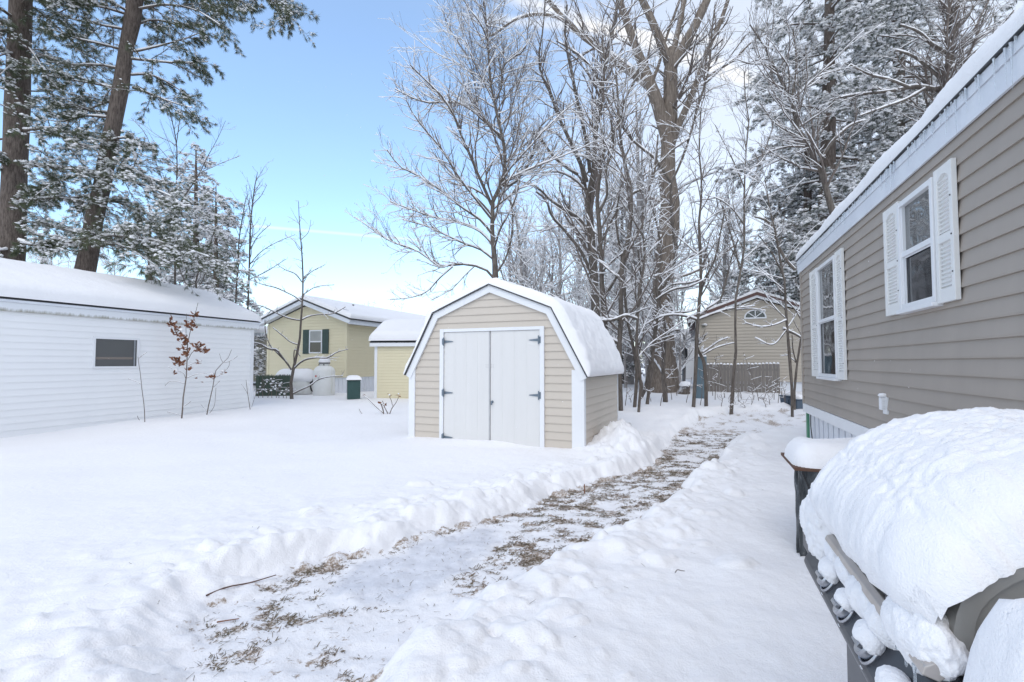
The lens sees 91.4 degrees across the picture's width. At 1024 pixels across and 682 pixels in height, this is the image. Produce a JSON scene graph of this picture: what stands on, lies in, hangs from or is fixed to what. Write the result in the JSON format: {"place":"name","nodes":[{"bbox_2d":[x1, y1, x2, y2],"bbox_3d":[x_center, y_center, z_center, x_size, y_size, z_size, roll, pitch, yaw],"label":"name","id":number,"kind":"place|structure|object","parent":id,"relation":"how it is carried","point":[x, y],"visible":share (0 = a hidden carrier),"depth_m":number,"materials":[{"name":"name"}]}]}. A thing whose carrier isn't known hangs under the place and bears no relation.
{"place":"outdoors","nodes":[
{"label":"outdoors","id":0,"kind":"place"},
{"bbox_2d":[0,363,847,681],"bbox_3d":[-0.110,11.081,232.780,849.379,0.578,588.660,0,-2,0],"label":"ground","id":1,"kind":"structure","parent":0,"point":[126,547],"depth_m":3.57,"materials":[{"name":"white snow"}]},
{"bbox_2d":[0,258,261,437],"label":"white building","id":2,"kind":"structure","parent":1,"relation":"on","point":[70,357],"depth_m":10.73,"materials":[{"name":"plastic"}]},
{"bbox_2d":[92,336,139,367],"bbox_3d":[-8.563,0.254,10.826,0.040,0.666,0.932,-1,-3,19],"label":"window","id":3,"kind":"structure","parent":2,"relation":"in","point":[107,352],"depth_m":10.80,"materials":[{"name":"grey"}]},
{"bbox_2d":[0,0,268,300],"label":"pine tree","id":4,"kind":"object","parent":1,"relation":"on","point":[16,165],"visible":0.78,"depth_m":13.87,"materials":[{"name":"green plant"}]},
{"bbox_2d":[128,352,146,421],"bbox_3d":[-8.150,1.020,10.879,0.407,1.574,0.042,0,-2,0],"label":"bare twig","id":5,"kind":"object","parent":1,"relation":"on","point":[141,387],"visible":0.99,"depth_m":10.87,"materials":[{"name":"white"}]},
{"bbox_2d":[142,207,172,283],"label":"conifer","id":6,"kind":"object","parent":1,"relation":"on","point":[149,210],"visible":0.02,"depth_m":29.14,"materials":[{"name":"green plant"}]},
{"bbox_2d":[5,0,320,296],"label":"pine tree","id":7,"kind":"object","parent":1,"relation":"on","point":[112,118],"visible":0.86,"depth_m":14.12,"materials":[{"name":"green plant"}]},
{"bbox_2d":[128,84,239,284],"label":"thin sapling","id":8,"kind":"object","parent":1,"relation":"on","point":[177,163],"visible":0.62,"depth_m":17.28,"materials":[{"name":"brown plant"}]},
{"bbox_2d":[166,304,209,417],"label":"oak sapling","id":9,"kind":"object","parent":1,"relation":"on","point":[185,342],"visible":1,"depth_m":11.57,"materials":[{"name":"brown plant"}]},
{"bbox_2d":[137,142,262,372],"bbox_3d":[-17.222,-4.071,27.692,8.473,13.404,7.796,0,-2,0],"label":"conifer","id":10,"kind":"object","parent":1,"relation":"on","point":[204,234],"visible":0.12,"depth_m":27.02,"materials":[{"name":"green plant"}]},
{"bbox_2d":[176,218,228,297],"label":"thin sapling","id":11,"kind":"object","parent":1,"relation":"on","point":[195,282],"visible":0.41,"depth_m":17.64,"materials":[{"name":"brown plant"}]},
{"bbox_2d":[165,186,266,377],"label":"conifer","id":12,"kind":"object","parent":1,"relation":"on","point":[210,287],"visible":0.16,"depth_m":24.12,"materials":[{"name":"green plant"}]},
{"bbox_2d":[203,352,236,414],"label":"oak sapling","id":13,"kind":"object","parent":1,"relation":"on","point":[212,375],"visible":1,"depth_m":12.36,"materials":[{"name":"brown plant"}]},
{"bbox_2d":[217,618,238,622],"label":"fallen twig","id":14,"kind":"object","parent":1,"relation":"on","point":[227,620],"visible":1,"depth_m":2.76,"materials":[{"name":"brown wood"}]},
{"bbox_2d":[206,575,275,595],"bbox_3d":[-1.699,1.531,3.146,0.036,0.024,0.414,-2,-3,41],"label":"twig","id":15,"kind":"object","parent":1,"relation":"on","point":[238,585],"visible":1,"depth_m":3.14,"materials":[{"name":"brown wood"}]},
{"bbox_2d":[221,185,262,303],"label":"thin sapling","id":16,"kind":"object","parent":1,"relation":"on","point":[241,224],"visible":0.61,"depth_m":19.65,"materials":[{"name":"brown plant"}]},
{"bbox_2d":[223,161,296,309],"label":"thin sapling","id":17,"kind":"object","parent":1,"relation":"on","point":[250,233],"visible":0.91,"depth_m":18.11,"materials":[{"name":"brown plant"}]},
{"bbox_2d":[253,326,266,381],"bbox_3d":[-13.778,0.691,30.007,3.900,3.264,6.303,-1,-3,20],"label":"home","id":18,"kind":"object","parent":1,"relation":"on","point":[261,330],"visible":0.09,"depth_m":26.68,"materials":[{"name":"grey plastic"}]},
{"bbox_2d":[265,376,281,396],"bbox_3d":[-8.185,1.593,17.151,0.562,0.811,0.072,0,-2,-5],"label":"bare shoot","id":19,"kind":"object","parent":1,"relation":"on","point":[271,383],"visible":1,"depth_m":17.14,"materials":[{"name":"white"}]},
{"bbox_2d":[256,374,290,395],"bbox_3d":[-8.762,1.696,18.359,1.500,0.970,0.068,-1,-3,15],"label":"picket fence","id":20,"kind":"object","parent":1,"relation":"on","point":[284,378],"visible":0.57,"depth_m":18.35,"materials":[{"name":"green wood"}]},
{"bbox_2d":[270,383,282,397],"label":"bare shoot","id":21,"kind":"object","parent":1,"relation":"on","point":[276,387],"visible":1,"depth_m":17.14,"materials":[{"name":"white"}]},
{"bbox_2d":[275,368,312,394],"bbox_3d":[-8.416,1.623,19.549,1.540,1.098,1.102,0,-2,-6],"label":"propane tank","id":22,"kind":"object","parent":1,"relation":"on","point":[302,378],"visible":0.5,"depth_m":19.17,"materials":[{"name":"white metal"}]},
{"bbox_2d":[247,201,348,398],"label":"sapling","id":23,"kind":"object","parent":1,"relation":"on","point":[277,351],"visible":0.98,"depth_m":17.00,"materials":[{"name":"brown plant"}]},
{"bbox_2d":[313,359,334,395],"bbox_3d":[-7.070,1.441,18.854,0.802,1.605,0.780,0,-2,11],"label":"propane tank","id":24,"kind":"object","parent":1,"relation":"on","point":[324,387],"visible":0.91,"depth_m":18.56,"materials":[{"name":"white metal"}]},
{"bbox_2d":[258,295,424,392],"bbox_3d":[-6.289,0.525,28.314,5.134,4.452,15.340,-1,-3,20],"label":"yellow home","id":25,"kind":"object","parent":1,"relation":"on","point":[354,327],"visible":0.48,"depth_m":21.46,"materials":[{"name":"plastic"}]},
{"bbox_2d":[309,330,321,352],"bbox_3d":[-8.337,0.028,21.244,0.684,0.989,0.050,-1,-3,20],"label":"window","id":26,"kind":"structure","parent":25,"relation":"in","point":[315,336],"depth_m":21.24,"materials":[{"name":"white"}]},
{"bbox_2d":[346,375,361,399],"bbox_3d":[-5.368,1.704,16.943,0.500,1.098,0.500,1,-3,-20],"label":"utility box","id":27,"kind":"object","parent":1,"relation":"on","point":[353,386],"visible":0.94,"depth_m":16.75,"materials":[{"name":"green metal"}]},
{"bbox_2d":[348,382,359,398],"bbox_3d":[-5.297,1.665,16.750,0.380,0.560,0.008,1,-3,-20],"label":"door","id":28,"kind":"structure","parent":27,"relation":"in","point":[353,387],"depth_m":16.75,"materials":[{"name":"green metal"}]},
{"bbox_2d":[362,393,400,413],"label":"rose stems","id":29,"kind":"object","parent":1,"relation":"on","point":[382,404],"visible":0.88,"depth_m":12.54,"materials":[{"name":"brown plant"}]},
{"bbox_2d":[368,319,424,398],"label":"shed","id":30,"kind":"structure","parent":1,"relation":"on","point":[393,342],"depth_m":17.18,"materials":[{"name":"yellow plastic"}]},
{"bbox_2d":[133,433,762,681],"bbox_3d":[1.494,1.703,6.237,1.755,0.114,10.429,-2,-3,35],"label":"grass","id":31,"kind":"structure","parent":1,"relation":"on","point":[307,572],"depth_m":4.09,"materials":[{"name":"brown plant"}]},
{"bbox_2d":[346,0,611,305],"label":"spreading tree","id":32,"kind":"object","parent":1,"relation":"on","point":[505,162],"visible":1,"depth_m":13.65,"materials":[{"name":"brown plant"}]},
{"bbox_2d":[26,12,969,392],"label":"woods","id":33,"kind":"object","parent":1,"relation":"on","point":[524,266],"visible":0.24,"depth_m":25.07,"materials":[{"name":"white"}]},
{"bbox_2d":[403,278,623,447],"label":"garden shed","id":34,"kind":"structure","parent":1,"relation":"on","point":[525,361],"depth_m":8.36,"materials":[{"name":"plastic"}]},
{"bbox_2d":[441,331,489,439],"bbox_3d":[-0.803,0.804,8.560,0.910,1.920,0.069,-1,-3,24],"label":"door","id":35,"kind":"structure","parent":34,"relation":"in","point":[466,354],"depth_m":8.57,"materials":[{"name":"white wood"}]},
{"bbox_2d":[491,330,540,446],"bbox_3d":[0.048,0.788,8.183,0.910,1.920,0.069,-1,-3,24],"label":"door","id":36,"kind":"structure","parent":34,"relation":"in","point":[515,355],"depth_m":8.19,"materials":[{"name":"white wood"}]},
{"bbox_2d":[505,0,679,315],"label":"double tree","id":37,"kind":"object","parent":1,"relation":"on","point":[590,197],"visible":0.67,"depth_m":15.38,"materials":[{"name":"brown plant"}]},
{"bbox_2d":[540,4,662,329],"bbox_3d":[2.324,-3.434,13.125,3.227,10.447,3.416,0,-2,0],"label":"slender tree","id":38,"kind":"object","parent":1,"relation":"on","point":[598,232],"visible":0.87,"depth_m":12.57,"materials":[{"name":"brown plant"}]},
{"bbox_2d":[585,182,649,383],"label":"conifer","id":39,"kind":"object","parent":1,"relation":"on","point":[622,226],"visible":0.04,"depth_m":24.59,"materials":[{"name":"green plant"}]},
{"bbox_2d":[572,170,668,406],"bbox_3d":[2.696,-1.303,12.722,2.286,6.209,2.020,0,-2,0],"label":"tree","id":40,"kind":"object","parent":1,"relation":"on","point":[630,335],"visible":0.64,"depth_m":12.44,"materials":[{"name":"brown plant"}]},
{"bbox_2d":[473,0,771,392],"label":"maple tree","id":41,"kind":"object","parent":1,"relation":"on","point":[674,54],"visible":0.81,"depth_m":19.12,"materials":[{"name":"brown plant"}]},
{"bbox_2d":[569,0,678,410],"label":"mossy tree","id":42,"kind":"object","parent":1,"relation":"on","point":[626,178],"visible":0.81,"depth_m":12.02,"materials":[{"name":"brown plant"}]},
{"bbox_2d":[623,372,631,405],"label":"bare shoot","id":43,"kind":"object","parent":1,"relation":"on","point":[630,388],"visible":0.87,"depth_m":12.58,"materials":[{"name":"white"}]},
{"bbox_2d":[547,0,748,398],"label":"forked tree","id":44,"kind":"object","parent":1,"relation":"on","point":[585,61],"visible":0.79,"depth_m":14.75,"materials":[{"name":"brown plant"}]},
{"bbox_2d":[593,134,715,411],"bbox_3d":[3.417,-1.484,11.723,2.808,6.600,2.120,0,-2,0],"label":"tree","id":45,"kind":"object","parent":1,"relation":"on","point":[632,316],"visible":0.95,"depth_m":11.79,"materials":[{"name":"brown plant"}]},
{"bbox_2d":[603,170,717,403],"bbox_3d":[3.532,-1.355,13.031,3.173,6.259,1.857,0,-2,0],"label":"tree","id":46,"kind":"object","parent":1,"relation":"on","point":[657,321],"visible":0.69,"depth_m":12.81,"materials":[{"name":"brown plant"}]},
{"bbox_2d":[641,266,685,401],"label":"tree","id":47,"kind":"object","parent":1,"relation":"on","point":[663,344],"visible":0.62,"depth_m":13.55,"materials":[{"name":"brown plant"}]},
{"bbox_2d":[659,365,676,405],"bbox_3d":[3.913,1.125,12.520,0.462,1.093,0.038,0,-2,2],"label":"bare shoot","id":48,"kind":"object","parent":1,"relation":"on","point":[664,383],"visible":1,"depth_m":12.52,"materials":[{"name":"white"}]},
{"bbox_2d":[665,369,676,399],"bbox_3d":[4.538,1.261,14.295,0.396,0.932,0.051,0,-2,0],"label":"bare shoot","id":49,"kind":"object","parent":1,"relation":"on","point":[669,382],"visible":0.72,"depth_m":14.29,"materials":[{"name":"white"}]},
{"bbox_2d":[669,359,676,395],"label":"bare shoot","id":50,"kind":"object","parent":1,"relation":"on","point":[673,375],"visible":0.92,"depth_m":16.66,"materials":[{"name":"white"}]},
{"bbox_2d":[677,381,691,394],"bbox_3d":[5.941,1.664,17.336,0.602,0.550,0.447,0,-2,0],"label":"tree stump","id":51,"kind":"object","parent":1,"relation":"on","point":[684,389],"visible":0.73,"depth_m":17.22,"materials":[{"name":"white plant"}]},
{"bbox_2d":[675,329,694,378],"bbox_3d":[12.917,1.003,35.418,4.400,3.700,6.400,-1,-3,20],"label":"white home","id":52,"kind":"object","parent":1,"relation":"on","point":[689,369],"visible":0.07,"depth_m":32.68,"materials":[{"name":"plastic"}]},
{"bbox_2d":[640,88,759,406],"bbox_3d":[4.814,-2.487,12.618,2.639,8.576,2.226,2,-3,-44],"label":"young tree","id":53,"kind":"object","parent":1,"relation":"on","point":[698,317],"visible":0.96,"depth_m":12.61,"materials":[{"name":"brown plant"}]},
{"bbox_2d":[696,354,706,398],"bbox_3d":[5.723,1.158,15.136,0.340,1.560,0.340,-1,-3,17],"label":"plastic chute","id":54,"kind":"object","parent":1,"relation":"on","point":[700,390],"visible":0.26,"depth_m":15.06,"materials":[{"name":"plastic"}]},
{"bbox_2d":[698,331,733,405],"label":"young tree","id":55,"kind":"object","parent":1,"relation":"on","point":[704,352],"visible":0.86,"depth_m":12.85,"materials":[{"name":"brown plant"}]},
{"bbox_2d":[709,359,724,397],"bbox_3d":[6.385,1.155,15.580,0.503,1.324,0.054,0,-2,-3],"label":"bare shoot","id":56,"kind":"object","parent":1,"relation":"on","point":[720,376],"visible":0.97,"depth_m":15.57,"materials":[{"name":"white"}]},
{"bbox_2d":[711,355,723,397],"bbox_3d":[6.024,1.049,14.626,0.391,1.431,0.043,0,-2,-3],"label":"bare shoot","id":57,"kind":"object","parent":1,"relation":"on","point":[715,377],"visible":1,"depth_m":14.62,"materials":[{"name":"white"}]},
{"bbox_2d":[714,382,726,406],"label":"bare shoot","id":58,"kind":"object","parent":1,"relation":"on","point":[721,393],"visible":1,"depth_m":12.57,"materials":[{"name":"white"}]},
{"bbox_2d":[681,33,785,413],"bbox_3d":[5.596,-2.699,12.711,2.450,9.314,2.430,-1,-3,26],"label":"young tree","id":59,"kind":"object","parent":1,"relation":"on","point":[744,201],"visible":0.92,"depth_m":12.46,"materials":[{"name":"brown plant"}]},
{"bbox_2d":[707,362,779,392],"bbox_3d":[8.243,1.377,17.928,2.415,1.247,0.110,-1,-3,31],"label":"picket fence","id":60,"kind":"object","parent":1,"relation":"on","point":[742,383],"visible":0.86,"depth_m":17.86,"materials":[{"name":"grey wood"}]},
{"bbox_2d":[686,289,801,390],"bbox_3d":[11.403,0.312,24.559,5.119,4.158,12.240,-1,-3,20],"label":"beige home","id":61,"kind":"object","parent":1,"relation":"on","point":[721,324],"visible":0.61,"depth_m":19.07,"materials":[{"name":"plastic"}]},
{"bbox_2d":[744,310,766,318],"bbox_3d":[9.283,-1.028,19.092,0.777,0.353,0.062,-1,-3,20],"label":"window","id":62,"kind":"structure","parent":61,"relation":"in","point":[752,314],"depth_m":19.08,"materials":[{"name":"white plastic"}]},
{"bbox_2d":[738,394,752,407],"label":"bare shoot","id":63,"kind":"object","parent":1,"relation":"on","point":[743,403],"visible":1,"depth_m":12.63,"materials":[{"name":"white"}]},
{"bbox_2d":[743,353,760,400],"bbox_3d":[7.003,1.063,14.562,0.536,1.452,0.066,0,-2,-2],"label":"bare shoot","id":64,"kind":"object","parent":1,"relation":"on","point":[751,373],"visible":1,"depth_m":14.56,"materials":[{"name":"white"}]},
{"bbox_2d":[757,390,768,406],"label":"bare shoot","id":65,"kind":"object","parent":1,"relation":"on","point":[763,399],"visible":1,"depth_m":12.82,"materials":[{"name":"white"}]},
{"bbox_2d":[767,383,776,403],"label":"bare shoot","id":66,"kind":"object","parent":1,"relation":"on","point":[770,393],"visible":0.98,"depth_m":12.96,"materials":[{"name":"white"}]},
{"bbox_2d":[729,167,824,416],"bbox_3d":[6.504,-1.145,12.080,2.328,6.222,1.766,-1,-3,16],"label":"young tree","id":67,"kind":"object","parent":1,"relation":"on","point":[787,330],"visible":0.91,"depth_m":12.05,"materials":[{"name":"brown plant"}]},
{"bbox_2d":[778,391,796,404],"bbox_3d":[7.321,1.551,13.146,0.447,0.490,0.343,0,-2,-11],"label":"storage tub","id":68,"kind":"object","parent":1,"relation":"on","point":[786,397],"visible":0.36,"depth_m":13.06,"materials":[{"name":"plastic"}]},
{"bbox_2d":[736,152,842,300],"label":"pine tree","id":69,"kind":"object","parent":1,"relation":"on","point":[790,211],"visible":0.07,"depth_m":22.08,"materials":[{"name":"green plant"}]},
{"bbox_2d":[784,279,800,409],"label":"young tree","id":70,"kind":"object","parent":1,"relation":"on","point":[796,369],"visible":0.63,"depth_m":12.67,"materials":[{"name":"brown plant"}]},
{"bbox_2d":[788,394,802,408],"bbox_3d":[7.360,1.611,12.843,0.378,0.490,0.290,0,-2,-11],"label":"storage tub","id":71,"kind":"object","parent":1,"relation":"on","point":[799,404],"visible":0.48,"depth_m":12.72,"materials":[{"name":"blue plastic"}]},
{"bbox_2d":[705,0,895,270],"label":"leaning tree","id":72,"kind":"object","parent":1,"relation":"on","point":[809,146],"visible":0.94,"depth_m":13.58,"materials":[{"name":"brown plant"}]},
{"bbox_2d":[781,437,854,555],"bbox_3d":[2.461,1.198,3.715,0.724,0.922,0.666,-1,-3,20],"label":"trash bin","id":73,"kind":"object","parent":1,"relation":"on","point":[807,463],"visible":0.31,"depth_m":3.59,"materials":[{"name":"black plastic"}]},
{"bbox_2d":[701,0,945,326],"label":"pine tree","id":74,"kind":"object","parent":1,"relation":"on","point":[850,18],"visible":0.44,"depth_m":19.03,"materials":[{"name":"green plant"}]},
{"bbox_2d":[765,0,1023,241],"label":"pine tree","id":75,"kind":"object","parent":1,"relation":"on","point":[899,131],"visible":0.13,"depth_m":21.27,"materials":[{"name":"green plant"}]},
{"bbox_2d":[795,4,1023,438],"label":"mobile home","id":76,"kind":"object","parent":1,"relation":"on","point":[915,291],"visible":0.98,"depth_m":3.81,"materials":[{"name":"beige plastic"}]},
{"bbox_2d":[815,255,841,380],"bbox_3d":[4.336,-0.279,6.891,0.085,1.623,1.065,-1,-3,20],"label":"window","id":77,"kind":"structure","parent":76,"relation":"in","point":[825,273],"depth_m":6.96,"materials":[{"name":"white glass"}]},
{"bbox_2d":[896,177,943,314],"bbox_3d":[3.268,-0.729,4.038,0.085,0.969,0.715,-1,-3,20],"label":"window","id":78,"kind":"structure","parent":76,"relation":"in","point":[915,213],"depth_m":4.06,"materials":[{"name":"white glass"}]},
{"bbox_2d":[799,407,1023,681],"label":"gas grill","id":79,"kind":"object","parent":1,"relation":"on","point":[912,526],"visible":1,"depth_m":0.82,"materials":[{"name":"silver metal"}]},
{"bbox_2d":[847,645,866,681],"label":"door","id":80,"kind":"structure","parent":79,"relation":"in","point":[854,673],"depth_m":1.19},
{"bbox_2d":[819,0,1022,127],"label":"leaning tree","id":81,"kind":"object","parent":1,"relation":"on","point":[954,21],"visible":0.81,"depth_m":14.80,"materials":[{"name":"brown plant"}]},
{"bbox_2d":[0,0,1023,362],"label":"sky","id":82,"kind":"structure","parent":0,"point":[308,129],"materials":[{"name":"blue"}]}
]}

